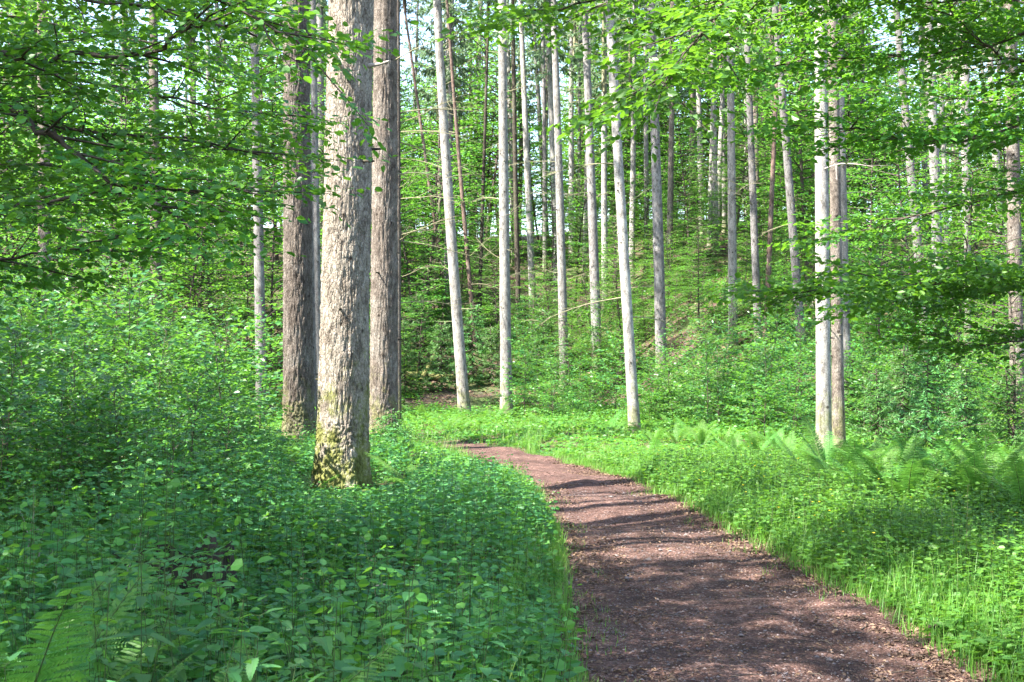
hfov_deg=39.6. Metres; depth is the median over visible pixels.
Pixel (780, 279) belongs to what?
beech sapling
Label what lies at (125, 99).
spruce tree
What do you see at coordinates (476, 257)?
young beech
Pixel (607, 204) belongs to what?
young beech
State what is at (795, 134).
beech tree
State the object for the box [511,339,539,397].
young beech
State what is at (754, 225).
spruce tree
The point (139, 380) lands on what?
beech sapling
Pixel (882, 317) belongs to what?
young beech
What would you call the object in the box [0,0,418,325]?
beech tree
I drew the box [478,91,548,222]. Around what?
beech tree
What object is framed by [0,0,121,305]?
beech tree
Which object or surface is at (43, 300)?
beech sapling
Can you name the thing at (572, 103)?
spruce tree
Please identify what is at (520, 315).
young spruce
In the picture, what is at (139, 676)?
nettle
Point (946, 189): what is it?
young beech
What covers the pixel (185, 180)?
young beech
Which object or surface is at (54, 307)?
beech sapling
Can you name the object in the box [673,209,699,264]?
young beech
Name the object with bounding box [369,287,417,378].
young beech
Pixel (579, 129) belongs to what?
spruce tree
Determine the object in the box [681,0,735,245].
spruce tree
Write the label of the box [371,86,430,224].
beech tree
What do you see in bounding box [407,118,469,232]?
beech tree
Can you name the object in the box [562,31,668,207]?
beech tree
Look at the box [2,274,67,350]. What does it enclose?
beech sapling
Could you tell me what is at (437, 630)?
nettle
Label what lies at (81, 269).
young beech
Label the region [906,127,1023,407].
young beech
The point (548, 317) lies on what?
beech sapling
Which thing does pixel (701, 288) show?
young beech
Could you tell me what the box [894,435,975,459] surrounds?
fern
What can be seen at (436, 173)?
young beech
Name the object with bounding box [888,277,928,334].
beech sapling
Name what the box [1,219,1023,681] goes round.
ground
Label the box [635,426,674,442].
fern
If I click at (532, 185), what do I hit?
beech tree
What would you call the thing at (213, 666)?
nettle
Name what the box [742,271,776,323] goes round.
young beech
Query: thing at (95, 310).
beech sapling
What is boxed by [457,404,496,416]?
fern
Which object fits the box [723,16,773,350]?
spruce tree
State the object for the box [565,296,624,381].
beech sapling
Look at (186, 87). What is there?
spruce tree
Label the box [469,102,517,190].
beech tree
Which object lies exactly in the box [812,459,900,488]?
fern
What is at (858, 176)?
young beech
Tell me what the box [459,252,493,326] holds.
young beech
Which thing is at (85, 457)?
beech sapling
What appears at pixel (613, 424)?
fern
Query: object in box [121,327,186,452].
beech sapling
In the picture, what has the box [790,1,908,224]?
beech tree
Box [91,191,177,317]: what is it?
beech tree
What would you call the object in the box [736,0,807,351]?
spruce tree
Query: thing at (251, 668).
nettle
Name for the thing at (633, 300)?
beech sapling
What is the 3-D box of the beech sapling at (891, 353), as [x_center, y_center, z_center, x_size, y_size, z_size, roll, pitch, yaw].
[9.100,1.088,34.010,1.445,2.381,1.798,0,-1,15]
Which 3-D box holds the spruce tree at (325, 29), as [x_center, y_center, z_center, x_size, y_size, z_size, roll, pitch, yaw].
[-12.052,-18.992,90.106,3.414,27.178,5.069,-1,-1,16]
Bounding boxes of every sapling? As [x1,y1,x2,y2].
[0,253,109,421]
[0,272,50,429]
[0,275,74,408]
[0,275,146,425]
[0,278,43,336]
[0,287,34,382]
[0,303,59,437]
[0,309,50,500]
[0,313,92,482]
[0,314,113,477]
[0,314,133,497]
[0,315,87,486]
[0,324,122,517]
[0,329,119,510]
[0,341,40,457]
[0,365,75,487]
[0,365,87,514]
[0,385,111,539]
[0,394,55,520]
[0,401,70,544]
[0,406,30,504]
[1,313,73,452]
[1,343,160,524]
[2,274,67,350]
[3,238,140,404]
[4,273,77,374]
[12,375,150,533]
[15,334,128,506]
[19,254,252,463]
[19,269,123,390]
[22,363,190,530]
[24,321,150,483]
[29,317,140,456]
[33,314,118,354]
[57,320,155,467]
[61,246,204,427]
[69,361,151,505]
[74,345,156,471]
[75,255,172,384]
[77,369,209,501]
[79,264,145,370]
[81,275,188,428]
[86,309,156,427]
[93,301,185,429]
[95,306,239,489]
[99,337,218,472]
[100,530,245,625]
[102,261,227,444]
[107,362,278,518]
[108,296,160,382]
[113,402,261,547]
[119,394,219,509]
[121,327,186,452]
[122,355,242,489]
[124,282,212,407]
[132,323,263,456]
[141,311,229,386]
[142,303,293,465]
[148,324,197,388]
[153,377,233,501]
[156,292,293,478]
[158,319,250,430]
[161,393,243,479]
[163,311,208,393]
[168,312,249,408]
[168,371,241,441]
[180,352,240,441]
[184,414,254,510]
[185,322,294,451]
[192,442,261,531]
[194,400,281,499]
[200,373,274,486]
[203,316,284,449]
[213,407,292,500]
[215,294,315,428]
[226,370,264,427]
[490,324,563,412]
[511,344,540,378]
[513,312,576,403]
[520,289,572,358]
[524,337,581,417]
[524,344,575,411]
[530,353,576,393]
[553,303,608,372]
[554,377,577,410]
[561,353,595,407]
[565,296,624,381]
[568,353,613,401]
[569,366,613,411]
[571,374,615,417]
[572,328,661,415]
[576,363,624,411]
[599,319,636,384]
[602,330,615,358]
[605,281,652,336]
[609,375,643,414]
[616,356,675,418]
[618,383,647,413]
[636,359,681,421]
[638,323,709,415]
[638,338,682,408]
[643,347,697,417]
[648,311,730,419]
[654,352,702,413]
[659,353,705,407]
[664,349,720,420]
[669,312,742,423]
[674,323,761,423]
[682,384,721,416]
[683,314,760,423]
[691,340,727,404]
[697,279,724,311]
[700,278,760,352]
[701,358,758,424]
[709,351,776,421]
[714,304,815,437]
[716,366,770,419]
[717,295,751,317]
[720,259,743,289]
[721,275,815,422]
[722,347,789,420]
[724,363,790,428]
[737,248,792,329]
[739,346,809,428]
[744,315,803,412]
[746,310,831,435]
[750,248,813,340]
[757,300,810,366]
[758,358,815,436]
[759,247,779,283]
[770,349,815,419]
[773,262,789,286]
[781,329,815,407]
[792,293,815,326]
[795,328,815,381]
[811,222,876,316]
[811,319,856,363]
[814,321,883,411]
[815,338,874,426]
[830,310,888,385]
[831,329,917,433]
[831,355,893,430]
[846,342,900,418]
[850,255,898,342]
[851,311,893,375]
[853,342,904,412]
[856,214,901,288]
[861,287,914,375]
[863,333,898,380]
[863,334,944,418]
[868,336,922,427]
[886,306,953,392]
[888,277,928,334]
[893,342,948,407]
[897,346,944,410]
[906,324,967,422]
[907,312,983,417]
[928,328,997,429]
[934,329,1005,422]
[951,356,1009,423]
[957,230,988,291]
[959,315,1009,422]
[966,348,1023,428]
[967,335,1008,397]
[969,351,998,391]
[976,303,1008,342]
[982,296,1008,324]
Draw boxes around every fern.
[0,550,192,681]
[0,557,235,681]
[0,586,196,681]
[0,604,142,680]
[0,622,247,681]
[1,515,97,550]
[9,502,93,547]
[52,645,399,681]
[228,522,297,552]
[242,473,346,499]
[365,451,461,481]
[399,463,496,501]
[402,404,437,417]
[402,476,531,519]
[422,405,443,413]
[431,412,478,430]
[442,420,473,430]
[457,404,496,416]
[486,410,512,419]
[494,400,519,413]
[514,411,551,421]
[514,413,570,426]
[529,403,571,416]
[571,403,600,413]
[590,419,629,428]
[590,422,628,437]
[596,411,627,421]
[611,430,683,453]
[616,420,675,431]
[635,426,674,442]
[656,413,678,424]
[659,422,698,443]
[672,416,717,437]
[683,420,720,444]
[707,431,766,450]
[708,430,734,443]
[734,428,778,452]
[747,427,803,449]
[768,416,874,477]
[768,428,810,454]
[777,438,832,473]
[792,425,882,481]
[795,442,887,464]
[798,436,904,479]
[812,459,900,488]
[823,449,941,506]
[832,435,958,474]
[836,436,900,468]
[848,433,958,502]
[851,434,899,461]
[868,428,960,461]
[874,439,990,491]
[891,450,1008,506]
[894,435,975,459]
[912,452,1018,490]
[914,445,1018,503]
[929,441,987,467]
[933,431,1023,468]
[933,436,1023,477]
[946,427,1023,467]
[960,452,1023,488]
[961,426,1023,463]
[961,458,1023,516]
[980,453,1023,475]
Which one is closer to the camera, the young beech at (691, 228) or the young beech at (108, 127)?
the young beech at (108, 127)
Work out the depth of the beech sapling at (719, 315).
51.01 m
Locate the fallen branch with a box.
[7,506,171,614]
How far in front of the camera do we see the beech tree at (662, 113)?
92.00 m
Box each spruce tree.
[0,0,71,274]
[6,0,89,338]
[53,0,96,219]
[85,4,137,155]
[96,0,169,292]
[115,0,140,116]
[141,1,222,291]
[142,0,193,351]
[182,26,197,264]
[196,2,248,271]
[201,9,214,316]
[221,5,270,225]
[222,11,281,419]
[240,0,315,444]
[251,38,317,426]
[307,0,389,490]
[309,0,328,253]
[310,0,323,400]
[316,1,328,102]
[369,0,477,437]
[372,20,408,93]
[397,0,505,424]
[400,0,431,240]
[401,0,486,411]
[401,1,491,293]
[403,0,483,318]
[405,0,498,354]
[420,0,491,218]
[430,6,463,240]
[454,0,494,239]
[456,0,493,240]
[458,0,511,340]
[458,0,542,413]
[482,0,532,349]
[484,0,559,312]
[487,0,541,265]
[493,2,541,256]
[509,0,599,387]
[511,0,595,314]
[515,5,568,248]
[520,0,708,432]
[525,3,568,242]
[527,0,573,274]
[530,1,617,372]
[540,4,608,288]
[545,0,601,263]
[559,1,600,236]
[562,0,596,257]
[569,0,636,314]
[588,0,647,261]
[594,7,638,238]
[595,0,641,230]
[598,0,668,281]
[599,2,672,378]
[610,0,651,281]
[636,1,713,292]
[657,0,680,142]
[658,0,720,241]
[667,2,677,238]
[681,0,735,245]
[696,29,705,236]
[701,25,740,233]
[704,18,770,347]
[705,9,736,251]
[714,0,793,250]
[719,2,768,235]
[722,91,737,232]
[723,0,793,277]
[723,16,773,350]
[734,9,792,236]
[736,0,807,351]
[761,0,857,417]
[790,0,866,269]
[791,4,810,180]
[806,5,886,448]
[827,0,858,449]
[843,1,889,241]
[845,0,892,265]
[845,0,939,342]
[876,1,1023,436]
[885,4,949,257]
[886,0,981,378]
[890,2,958,193]
[918,5,971,227]
[919,0,951,292]
[932,0,972,193]
[934,1,990,259]
[936,3,978,175]
[941,1,997,347]
[955,0,1023,257]
[970,20,987,208]
[980,0,1023,241]
[981,5,1022,247]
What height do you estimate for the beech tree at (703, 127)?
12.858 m
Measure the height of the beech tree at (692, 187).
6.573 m
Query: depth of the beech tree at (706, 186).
81.24 m
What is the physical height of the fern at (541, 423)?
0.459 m
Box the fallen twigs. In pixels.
[542,475,945,680]
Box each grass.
[1,421,594,681]
[246,409,1023,458]
[523,419,1023,681]
[540,481,1016,681]
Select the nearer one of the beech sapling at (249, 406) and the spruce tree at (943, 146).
the beech sapling at (249, 406)
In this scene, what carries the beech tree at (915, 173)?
on the ground at (429, 399)
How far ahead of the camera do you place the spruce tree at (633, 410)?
34.46 m
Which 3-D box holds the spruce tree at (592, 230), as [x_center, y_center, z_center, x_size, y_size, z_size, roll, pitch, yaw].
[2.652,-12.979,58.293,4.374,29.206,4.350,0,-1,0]
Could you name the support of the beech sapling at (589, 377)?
on the ground at (429, 399)
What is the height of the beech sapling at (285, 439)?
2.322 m
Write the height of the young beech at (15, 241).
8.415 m
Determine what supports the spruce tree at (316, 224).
on the ground at (429, 399)
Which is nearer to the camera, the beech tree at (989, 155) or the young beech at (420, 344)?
the young beech at (420, 344)
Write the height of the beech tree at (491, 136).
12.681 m
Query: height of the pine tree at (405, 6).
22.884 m
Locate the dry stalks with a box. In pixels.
[29,404,1023,681]
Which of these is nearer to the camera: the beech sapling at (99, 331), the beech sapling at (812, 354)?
the beech sapling at (99, 331)
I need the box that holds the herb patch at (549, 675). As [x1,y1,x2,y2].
[0,397,585,681]
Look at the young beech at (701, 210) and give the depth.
84.12 m
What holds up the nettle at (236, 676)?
on the ground at (429, 399)
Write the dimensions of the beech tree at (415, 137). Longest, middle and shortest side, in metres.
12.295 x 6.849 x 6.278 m
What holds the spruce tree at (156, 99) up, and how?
on the ground at (429, 399)
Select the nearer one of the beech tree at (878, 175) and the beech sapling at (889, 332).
the beech sapling at (889, 332)
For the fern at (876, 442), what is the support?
on the ground at (429, 399)
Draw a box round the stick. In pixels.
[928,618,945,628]
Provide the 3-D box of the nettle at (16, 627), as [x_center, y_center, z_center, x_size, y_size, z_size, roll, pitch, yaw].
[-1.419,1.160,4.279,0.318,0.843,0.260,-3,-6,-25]
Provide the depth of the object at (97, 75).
68.01 m
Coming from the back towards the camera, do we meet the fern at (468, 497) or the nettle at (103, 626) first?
the fern at (468, 497)
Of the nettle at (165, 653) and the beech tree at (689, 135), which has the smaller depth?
the nettle at (165, 653)
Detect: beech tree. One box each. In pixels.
[0,0,63,227]
[0,0,63,294]
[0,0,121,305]
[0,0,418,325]
[0,24,65,185]
[0,89,96,296]
[5,50,106,264]
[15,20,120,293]
[26,0,144,271]
[65,167,149,294]
[82,100,138,248]
[91,47,168,212]
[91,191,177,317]
[97,22,183,172]
[99,75,177,275]
[127,79,251,324]
[140,181,196,295]
[162,135,243,290]
[167,36,260,222]
[168,64,241,200]
[199,71,251,237]
[199,87,244,239]
[211,32,282,254]
[212,74,281,264]
[218,0,327,212]
[224,1,326,262]
[229,35,282,228]
[244,7,326,200]
[253,104,324,289]
[310,58,405,223]
[319,170,418,285]
[370,105,426,279]
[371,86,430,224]
[371,111,431,282]
[372,48,435,220]
[372,69,427,207]
[400,61,464,240]
[400,70,496,250]
[400,93,435,225]
[401,1,525,234]
[401,70,479,228]
[401,111,486,237]
[401,119,495,347]
[401,146,422,226]
[402,69,465,240]
[404,93,436,237]
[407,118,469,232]
[411,23,498,210]
[424,191,469,280]
[430,169,498,302]
[435,0,1023,370]
[436,43,549,262]
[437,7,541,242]
[453,32,517,180]
[453,60,537,240]
[453,153,498,241]
[456,174,498,283]
[467,3,549,241]
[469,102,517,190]
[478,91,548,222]
[485,184,543,275]
[492,177,538,243]
[493,100,575,254]
[508,83,565,233]
[521,162,585,313]
[531,79,599,221]
[533,90,630,248]
[533,142,577,238]
[535,27,609,201]
[535,118,575,214]
[543,159,613,311]
[548,62,627,216]
[548,77,600,199]
[550,202,581,268]
[560,9,665,220]
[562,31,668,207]
[566,71,668,234]
[574,73,679,225]
[574,121,642,230]
[581,2,686,235]
[587,237,646,341]
[596,2,705,191]
[596,101,667,260]
[598,215,618,275]
[598,220,638,318]
[600,34,718,205]
[614,127,678,223]
[614,141,665,237]
[626,31,738,201]
[626,115,699,236]
[626,164,674,267]
[640,51,709,222]
[642,145,709,252]
[644,102,726,273]
[651,0,769,184]
[660,68,727,219]
[675,93,726,226]
[675,173,719,256]
[676,68,736,188]
[681,148,737,233]
[691,82,786,287]
[696,41,806,196]
[697,103,743,222]
[705,43,743,174]
[709,0,865,274]
[711,135,789,271]
[717,97,766,214]
[723,58,811,208]
[726,4,808,165]
[726,72,793,213]
[736,0,875,285]
[740,182,788,277]
[741,110,805,237]
[759,77,813,206]
[765,203,809,282]
[766,84,855,220]
[778,28,866,196]
[779,33,907,254]
[788,95,866,219]
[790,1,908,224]
[807,5,919,193]
[814,28,918,255]
[846,1,917,206]
[846,114,927,270]
[850,45,928,261]
[851,52,896,224]
[853,71,916,171]
[865,32,948,223]
[881,122,950,215]
[887,52,957,202]
[904,105,1003,253]
[927,53,983,214]
[949,5,1023,182]
[949,71,1002,212]
[954,129,991,235]
[961,87,1023,233]
[971,108,1023,254]
[981,142,1023,261]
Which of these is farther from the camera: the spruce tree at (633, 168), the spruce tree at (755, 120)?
the spruce tree at (633, 168)
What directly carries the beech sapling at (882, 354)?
on the ground at (429, 399)
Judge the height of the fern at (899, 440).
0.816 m
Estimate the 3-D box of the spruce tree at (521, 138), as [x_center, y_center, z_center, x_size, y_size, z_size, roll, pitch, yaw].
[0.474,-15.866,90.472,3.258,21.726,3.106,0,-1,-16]
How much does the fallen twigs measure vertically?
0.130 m
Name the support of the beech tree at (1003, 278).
on the ground at (429, 399)
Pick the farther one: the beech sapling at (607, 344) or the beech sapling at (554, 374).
the beech sapling at (607, 344)
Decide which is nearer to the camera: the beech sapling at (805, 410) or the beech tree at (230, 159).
the beech sapling at (805, 410)
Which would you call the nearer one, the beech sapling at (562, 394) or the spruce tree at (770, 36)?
the beech sapling at (562, 394)
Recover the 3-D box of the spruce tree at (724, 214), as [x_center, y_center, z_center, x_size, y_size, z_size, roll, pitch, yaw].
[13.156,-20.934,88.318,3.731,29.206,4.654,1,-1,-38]
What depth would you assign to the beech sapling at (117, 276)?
30.75 m
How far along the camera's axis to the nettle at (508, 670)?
4.80 m
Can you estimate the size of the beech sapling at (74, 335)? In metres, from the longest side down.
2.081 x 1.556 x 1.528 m
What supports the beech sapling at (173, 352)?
on the ground at (429, 399)
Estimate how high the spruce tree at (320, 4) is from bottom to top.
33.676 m
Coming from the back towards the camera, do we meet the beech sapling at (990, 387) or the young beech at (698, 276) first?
the young beech at (698, 276)
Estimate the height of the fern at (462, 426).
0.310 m
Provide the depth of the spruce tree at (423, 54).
74.56 m
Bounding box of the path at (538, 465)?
[410,440,1011,681]
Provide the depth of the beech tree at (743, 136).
91.96 m
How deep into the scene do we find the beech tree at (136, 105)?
85.52 m
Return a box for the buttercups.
[578,436,994,564]
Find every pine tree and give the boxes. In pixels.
[400,0,470,329]
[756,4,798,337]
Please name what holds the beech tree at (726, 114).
on the ground at (429, 399)
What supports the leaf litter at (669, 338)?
on the ground at (429, 399)
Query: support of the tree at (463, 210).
on the ground at (429, 399)
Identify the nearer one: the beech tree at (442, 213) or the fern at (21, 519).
the fern at (21, 519)
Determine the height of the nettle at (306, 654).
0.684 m
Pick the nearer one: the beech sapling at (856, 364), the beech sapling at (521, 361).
the beech sapling at (856, 364)
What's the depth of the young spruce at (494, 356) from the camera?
56.87 m
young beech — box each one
[0,58,94,319]
[0,79,215,340]
[0,126,56,305]
[0,127,106,327]
[3,183,144,339]
[5,240,108,369]
[29,47,233,330]
[52,114,204,343]
[101,30,282,343]
[127,183,254,371]
[162,113,279,342]
[180,230,282,389]
[181,33,326,294]
[211,166,322,412]
[274,85,417,270]
[280,182,402,357]
[369,144,472,350]
[369,274,412,389]
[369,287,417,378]
[400,83,497,295]
[401,209,426,283]
[401,260,436,328]
[401,270,447,370]
[406,215,429,270]
[407,233,440,313]
[459,220,495,287]
[459,230,495,301]
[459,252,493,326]
[464,259,533,357]
[482,279,510,324]
[483,212,514,281]
[496,272,557,369]
[510,280,524,316]
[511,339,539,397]
[513,257,539,300]
[523,256,586,363]
[537,285,571,338]
[544,308,590,387]
[550,270,584,314]
[553,283,590,347]
[557,247,618,355]
[564,175,612,261]
[568,215,600,292]
[578,247,620,310]
[579,256,653,382]
[582,320,610,375]
[583,191,643,295]
[596,173,626,239]
[601,289,637,341]
[614,251,653,331]
[628,218,680,279]
[631,231,652,275]
[632,233,685,307]
[632,280,654,339]
[634,323,654,369]
[637,263,687,331]
[641,188,688,269]
[642,201,689,279]
[642,209,694,296]
[645,232,689,308]
[663,188,712,277]
[665,264,691,313]
[669,299,683,330]
[670,221,727,334]
[672,230,713,303]
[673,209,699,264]
[674,175,718,249]
[674,243,708,293]
[675,246,696,277]
[682,258,719,314]
[687,178,707,237]
[702,161,747,243]
[706,242,727,274]
[719,236,772,309]
[722,189,760,265]
[724,190,784,276]
[726,127,814,277]
[736,189,788,286]
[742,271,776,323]
[760,223,808,307]
[765,110,868,269]
[768,159,813,270]
[775,210,829,321]
[801,116,929,334]
[809,188,862,273]
[830,135,993,385]
[830,226,945,415]
[848,252,874,321]
[857,42,1002,262]
[883,164,1023,419]
[884,264,911,332]
[887,68,1023,318]
[892,236,913,272]
[899,226,961,270]
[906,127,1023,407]
[941,145,1023,395]
[944,189,995,274]
[949,207,983,274]
[950,235,1023,449]
[953,52,1023,298]
[956,125,1023,353]
[975,273,1007,326]
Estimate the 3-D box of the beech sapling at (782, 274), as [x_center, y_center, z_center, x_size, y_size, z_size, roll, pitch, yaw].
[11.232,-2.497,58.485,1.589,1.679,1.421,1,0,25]
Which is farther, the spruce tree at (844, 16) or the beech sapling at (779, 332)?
the spruce tree at (844, 16)
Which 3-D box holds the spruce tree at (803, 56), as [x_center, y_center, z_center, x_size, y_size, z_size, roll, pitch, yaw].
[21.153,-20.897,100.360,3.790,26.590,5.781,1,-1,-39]
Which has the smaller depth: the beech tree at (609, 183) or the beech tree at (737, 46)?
the beech tree at (609, 183)
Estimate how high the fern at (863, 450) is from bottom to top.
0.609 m
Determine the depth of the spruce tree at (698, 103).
86.10 m
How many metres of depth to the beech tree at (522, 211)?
108.36 m
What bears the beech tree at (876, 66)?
on the ground at (429, 399)
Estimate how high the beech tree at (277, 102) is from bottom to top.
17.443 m
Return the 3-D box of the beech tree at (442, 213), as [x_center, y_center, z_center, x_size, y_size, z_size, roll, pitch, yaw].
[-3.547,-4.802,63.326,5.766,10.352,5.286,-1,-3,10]
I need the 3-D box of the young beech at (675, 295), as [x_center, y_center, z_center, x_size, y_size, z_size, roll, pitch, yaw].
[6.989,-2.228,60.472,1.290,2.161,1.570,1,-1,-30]
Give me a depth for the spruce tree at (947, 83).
104.29 m
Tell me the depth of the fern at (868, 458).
16.13 m
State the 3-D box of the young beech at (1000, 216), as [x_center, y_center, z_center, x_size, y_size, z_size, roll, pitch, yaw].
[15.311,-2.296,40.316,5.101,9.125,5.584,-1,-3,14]
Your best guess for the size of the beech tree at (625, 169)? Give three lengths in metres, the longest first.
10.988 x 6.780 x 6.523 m
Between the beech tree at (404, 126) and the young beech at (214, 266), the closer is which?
the young beech at (214, 266)
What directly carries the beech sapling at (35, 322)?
on the ground at (429, 399)
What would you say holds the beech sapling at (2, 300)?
on the ground at (429, 399)
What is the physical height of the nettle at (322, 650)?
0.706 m
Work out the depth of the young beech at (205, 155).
55.85 m
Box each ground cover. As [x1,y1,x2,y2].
[0,422,562,681]
[53,264,1023,470]
[589,441,1023,681]
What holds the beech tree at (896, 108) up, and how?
on the ground at (429, 399)
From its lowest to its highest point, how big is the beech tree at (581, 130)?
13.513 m
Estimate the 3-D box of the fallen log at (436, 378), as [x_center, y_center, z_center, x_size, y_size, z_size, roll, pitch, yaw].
[-2.528,1.276,57.753,3.876,0.713,0.744,0,-1,0]
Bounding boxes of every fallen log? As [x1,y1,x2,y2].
[402,364,496,380]
[411,334,498,347]
[419,350,449,380]
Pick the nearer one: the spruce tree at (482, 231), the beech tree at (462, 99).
the spruce tree at (482, 231)
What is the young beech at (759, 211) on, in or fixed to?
on the ground at (429, 399)
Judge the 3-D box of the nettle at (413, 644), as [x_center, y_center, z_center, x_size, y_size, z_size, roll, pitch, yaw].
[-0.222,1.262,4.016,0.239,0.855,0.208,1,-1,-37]
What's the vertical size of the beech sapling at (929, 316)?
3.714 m
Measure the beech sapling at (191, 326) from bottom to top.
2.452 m
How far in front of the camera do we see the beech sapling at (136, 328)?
25.63 m
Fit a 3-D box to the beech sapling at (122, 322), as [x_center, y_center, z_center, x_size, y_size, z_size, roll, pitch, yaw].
[-4.548,0.427,17.146,2.683,2.973,2.494,1,0,-23]
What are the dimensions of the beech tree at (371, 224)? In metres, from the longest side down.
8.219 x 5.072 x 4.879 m
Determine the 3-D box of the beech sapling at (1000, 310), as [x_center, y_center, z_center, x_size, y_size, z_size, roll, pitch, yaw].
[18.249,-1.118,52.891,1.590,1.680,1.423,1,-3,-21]
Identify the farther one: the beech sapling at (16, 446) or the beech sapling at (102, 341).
the beech sapling at (102, 341)
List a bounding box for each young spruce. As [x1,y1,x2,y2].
[369,409,423,466]
[401,239,468,330]
[401,292,453,371]
[401,318,433,393]
[410,322,471,393]
[432,289,484,350]
[440,301,499,384]
[468,324,521,388]
[493,292,558,368]
[512,309,571,381]
[694,367,732,420]
[728,357,789,421]
[815,353,887,429]
[845,369,919,442]
[861,346,937,438]
[883,348,976,450]
[919,363,1003,445]
[973,364,1023,450]
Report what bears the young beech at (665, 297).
on the ground at (429, 399)
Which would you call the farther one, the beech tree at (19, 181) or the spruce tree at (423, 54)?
the spruce tree at (423, 54)
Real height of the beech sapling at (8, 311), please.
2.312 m
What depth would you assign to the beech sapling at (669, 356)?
40.75 m
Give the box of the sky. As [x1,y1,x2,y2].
[0,0,1023,235]
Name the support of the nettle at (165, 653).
on the ground at (429, 399)
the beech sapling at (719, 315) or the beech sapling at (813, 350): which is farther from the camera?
the beech sapling at (719, 315)
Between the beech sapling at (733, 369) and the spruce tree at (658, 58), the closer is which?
the beech sapling at (733, 369)
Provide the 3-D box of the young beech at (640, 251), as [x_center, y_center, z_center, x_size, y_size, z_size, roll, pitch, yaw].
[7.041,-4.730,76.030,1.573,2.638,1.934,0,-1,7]
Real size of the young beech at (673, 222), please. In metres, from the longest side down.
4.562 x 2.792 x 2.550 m
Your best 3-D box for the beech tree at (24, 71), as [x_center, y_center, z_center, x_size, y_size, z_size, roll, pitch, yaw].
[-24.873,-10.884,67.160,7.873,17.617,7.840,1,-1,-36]
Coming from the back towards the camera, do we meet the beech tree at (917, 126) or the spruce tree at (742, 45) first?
the beech tree at (917, 126)
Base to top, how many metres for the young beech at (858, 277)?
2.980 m
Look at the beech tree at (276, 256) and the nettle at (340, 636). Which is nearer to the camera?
the nettle at (340, 636)
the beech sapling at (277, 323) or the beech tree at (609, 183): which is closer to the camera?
the beech sapling at (277, 323)
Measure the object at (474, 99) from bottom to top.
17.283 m
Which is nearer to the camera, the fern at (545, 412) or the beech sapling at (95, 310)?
the beech sapling at (95, 310)
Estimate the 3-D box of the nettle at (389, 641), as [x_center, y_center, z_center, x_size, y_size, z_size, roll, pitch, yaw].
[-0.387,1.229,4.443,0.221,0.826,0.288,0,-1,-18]
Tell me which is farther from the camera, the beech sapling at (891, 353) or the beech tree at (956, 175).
the beech tree at (956, 175)
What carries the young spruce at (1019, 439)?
on the ground at (429, 399)
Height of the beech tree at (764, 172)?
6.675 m
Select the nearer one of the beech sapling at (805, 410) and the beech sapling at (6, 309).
the beech sapling at (6, 309)
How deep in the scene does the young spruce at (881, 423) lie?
29.41 m
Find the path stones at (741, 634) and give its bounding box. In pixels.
[552,482,938,681]
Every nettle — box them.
[0,592,53,672]
[0,650,23,681]
[2,592,50,681]
[70,571,142,681]
[81,621,130,681]
[84,645,119,681]
[95,650,107,681]
[100,553,176,681]
[116,547,173,681]
[123,551,209,681]
[123,552,181,672]
[135,586,203,681]
[135,618,180,681]
[140,554,204,681]
[151,574,209,681]
[183,579,236,681]
[190,638,219,681]
[191,552,242,681]
[194,546,249,681]
[209,593,260,681]
[211,587,271,681]
[219,630,281,681]
[221,645,252,681]
[235,608,284,681]
[238,633,271,681]
[248,655,286,681]
[258,612,314,679]
[274,636,304,677]
[275,638,308,681]
[283,558,360,681]
[286,636,329,681]
[288,613,335,681]
[288,658,303,681]
[291,629,331,681]
[299,672,341,681]
[301,653,340,681]
[305,623,339,681]
[309,590,367,681]
[357,650,381,681]
[359,595,404,681]
[371,587,422,681]
[372,521,442,681]
[376,569,430,681]
[396,617,446,681]
[399,638,440,681]
[401,640,450,676]
[412,622,462,681]
[449,647,485,681]
[462,596,513,678]
[490,645,517,681]
[512,656,524,679]
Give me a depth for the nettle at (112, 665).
4.10 m
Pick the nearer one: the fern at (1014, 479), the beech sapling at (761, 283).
the fern at (1014, 479)
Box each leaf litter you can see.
[185,241,1003,418]
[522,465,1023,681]
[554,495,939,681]
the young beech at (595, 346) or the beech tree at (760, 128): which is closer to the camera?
the young beech at (595, 346)
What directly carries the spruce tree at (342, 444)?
on the ground at (429, 399)
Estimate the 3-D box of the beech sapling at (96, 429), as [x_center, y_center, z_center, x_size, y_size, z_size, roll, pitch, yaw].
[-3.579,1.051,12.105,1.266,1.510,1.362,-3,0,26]
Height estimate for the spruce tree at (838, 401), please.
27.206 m
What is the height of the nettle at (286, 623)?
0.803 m
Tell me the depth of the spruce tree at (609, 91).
96.72 m
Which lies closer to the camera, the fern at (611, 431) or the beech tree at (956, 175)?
the fern at (611, 431)
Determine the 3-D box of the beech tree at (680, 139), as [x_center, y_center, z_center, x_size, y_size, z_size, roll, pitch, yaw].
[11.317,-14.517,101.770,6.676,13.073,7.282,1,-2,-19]
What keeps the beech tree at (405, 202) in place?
on the ground at (429, 399)
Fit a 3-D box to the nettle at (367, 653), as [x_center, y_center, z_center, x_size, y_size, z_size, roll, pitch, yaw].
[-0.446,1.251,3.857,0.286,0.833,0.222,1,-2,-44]
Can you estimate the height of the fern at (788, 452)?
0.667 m

